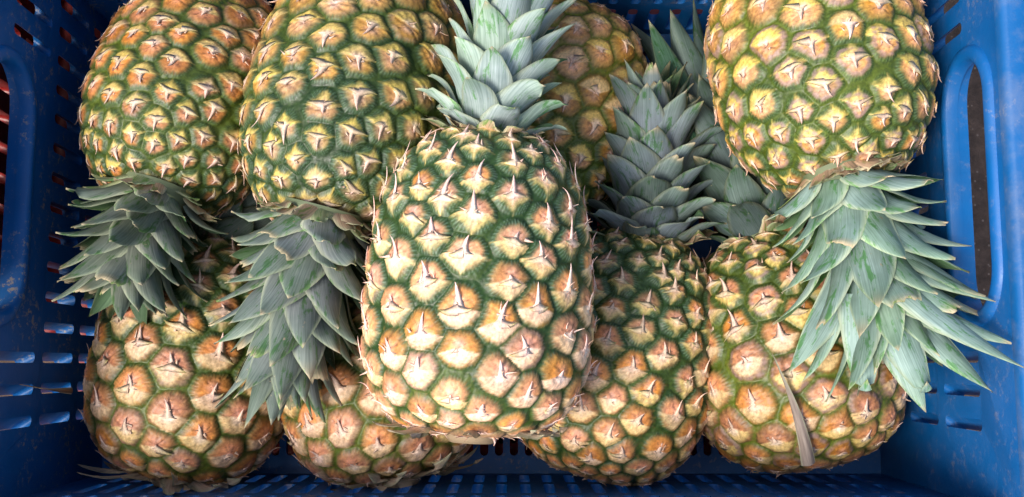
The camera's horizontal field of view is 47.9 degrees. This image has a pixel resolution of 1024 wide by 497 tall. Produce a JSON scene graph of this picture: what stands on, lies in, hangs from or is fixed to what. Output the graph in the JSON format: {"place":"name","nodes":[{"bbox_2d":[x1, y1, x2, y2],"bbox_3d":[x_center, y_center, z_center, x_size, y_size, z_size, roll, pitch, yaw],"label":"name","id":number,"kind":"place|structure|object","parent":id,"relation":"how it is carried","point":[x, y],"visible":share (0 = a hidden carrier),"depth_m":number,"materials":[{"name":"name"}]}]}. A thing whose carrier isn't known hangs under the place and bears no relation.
{"place":"outdoors","nodes":[
{"label":"outdoors","id":0,"kind":"place"},
{"bbox_2d":[0,0,991,443],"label":"ground","id":1,"kind":"structure","parent":0,"point":[978,188],"depth_m":1.03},
{"bbox_2d":[44,0,72,332],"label":"plastic crate","id":2,"kind":"object","parent":1,"relation":"on","point":[65,35],"depth_m":0.82,"materials":[{"name":"blue plastic"}]},
{"bbox_2d":[0,0,34,266],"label":"plastic crate","id":3,"kind":"object","parent":2,"relation":"on","point":[21,32],"visible":0.24,"depth_m":0.75,"materials":[{"name":"plastic"}]},
{"bbox_2d":[79,9,806,454],"bbox_3d":[-0.014,0.014,0.916,0.591,0.209,0.369,0,83,0],"label":"plastic crate","id":4,"kind":"object","parent":1,"relation":"on","point":[497,443],"depth_m":0.99,"materials":[{"name":"blue plastic"}]},
{"bbox_2d":[0,0,1023,496],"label":"plastic crate","id":5,"kind":"object","parent":4,"relation":"on","point":[922,454],"visible":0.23,"depth_m":0.69,"materials":[{"name":"blue plastic"}]},
{"bbox_2d":[20,384,72,393],"bbox_3d":[-0.280,0.085,0.694,0.007,0.063,0.006,0,83,0],"label":"plant scrap","id":6,"kind":"object","parent":5,"relation":"attached to","point":[68,390],"visible":1,"depth_m":0.71,"materials":[{"name":"green plant"}]},
{"bbox_2d":[51,0,273,324],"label":"pineapple","id":7,"kind":"object","parent":5,"relation":"in","point":[158,114],"visible":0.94,"depth_m":0.66,"materials":[{"name":"pineapple fruit rind"},{"name":"leaf"}]},
{"bbox_2d":[77,190,284,494],"bbox_3d":[-0.197,0.028,0.742,0.134,0.132,0.249,9,82,-7],"label":"pineapple","id":8,"kind":"object","parent":5,"relation":"in","point":[157,387],"visible":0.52,"depth_m":0.68,"materials":[{"name":"pineapple fruit rind"},{"name":"leaf"}]},
{"bbox_2d":[208,0,465,427],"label":"pineapple","id":9,"kind":"object","parent":5,"relation":"in","point":[336,106],"visible":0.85,"depth_m":0.64,"materials":[{"name":"pineapple fruit rind"},{"name":"leaf"}]},
{"bbox_2d":[279,244,482,490],"bbox_3d":[-0.091,0.041,0.741,0.134,0.136,0.225,-12,82,9],"label":"pineapple","id":10,"kind":"object","parent":5,"relation":"in","point":[349,443],"visible":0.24,"depth_m":0.68,"materials":[{"name":"pineapple fruit rind"},{"name":"leaf"}]},
{"bbox_2d":[358,0,598,444],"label":"pineapple","id":11,"kind":"object","parent":5,"relation":"in","point":[479,326],"visible":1,"depth_m":0.59,"materials":[{"name":"pineapple fruit rind"},{"name":"leaf"}]},
{"bbox_2d":[526,0,646,210],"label":"pineapple","id":12,"kind":"object","parent":5,"relation":"in","point":[596,44],"visible":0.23,"depth_m":0.71,"materials":[{"name":"pineapple fruit rind"},{"name":"leaf"}]},
{"bbox_2d":[521,58,726,487],"bbox_3d":[0.082,0.015,0.736,0.131,0.134,0.272,16,85,-13],"label":"pineapple","id":13,"kind":"object","parent":5,"relation":"in","point":[638,417],"visible":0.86,"depth_m":0.69,"materials":[{"name":"pineapple fruit rind"},{"name":"leaf"}]},
{"bbox_2d":[631,0,909,477],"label":"pineapple","id":14,"kind":"object","parent":5,"relation":"in","point":[751,274],"visible":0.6,"depth_m":0.69,"materials":[{"name":"pineapple rind"},{"name":"leaf"}]},
{"bbox_2d":[772,353,814,465],"bbox_3d":[0.163,0.092,0.665,0.008,0.012,0.068,-15,83,-2],"label":"dry leaf","id":15,"kind":"object","parent":14,"relation":"on","point":[807,457],"visible":1,"depth_m":0.66,"materials":[{"name":"beige plant"}]},
{"bbox_2d":[703,0,1023,411],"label":"pineapple","id":16,"kind":"object","parent":5,"relation":"in","point":[823,110],"visible":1,"depth_m":0.63,"materials":[{"name":"pineapple rind"},{"name":"leaf"}]}
]}

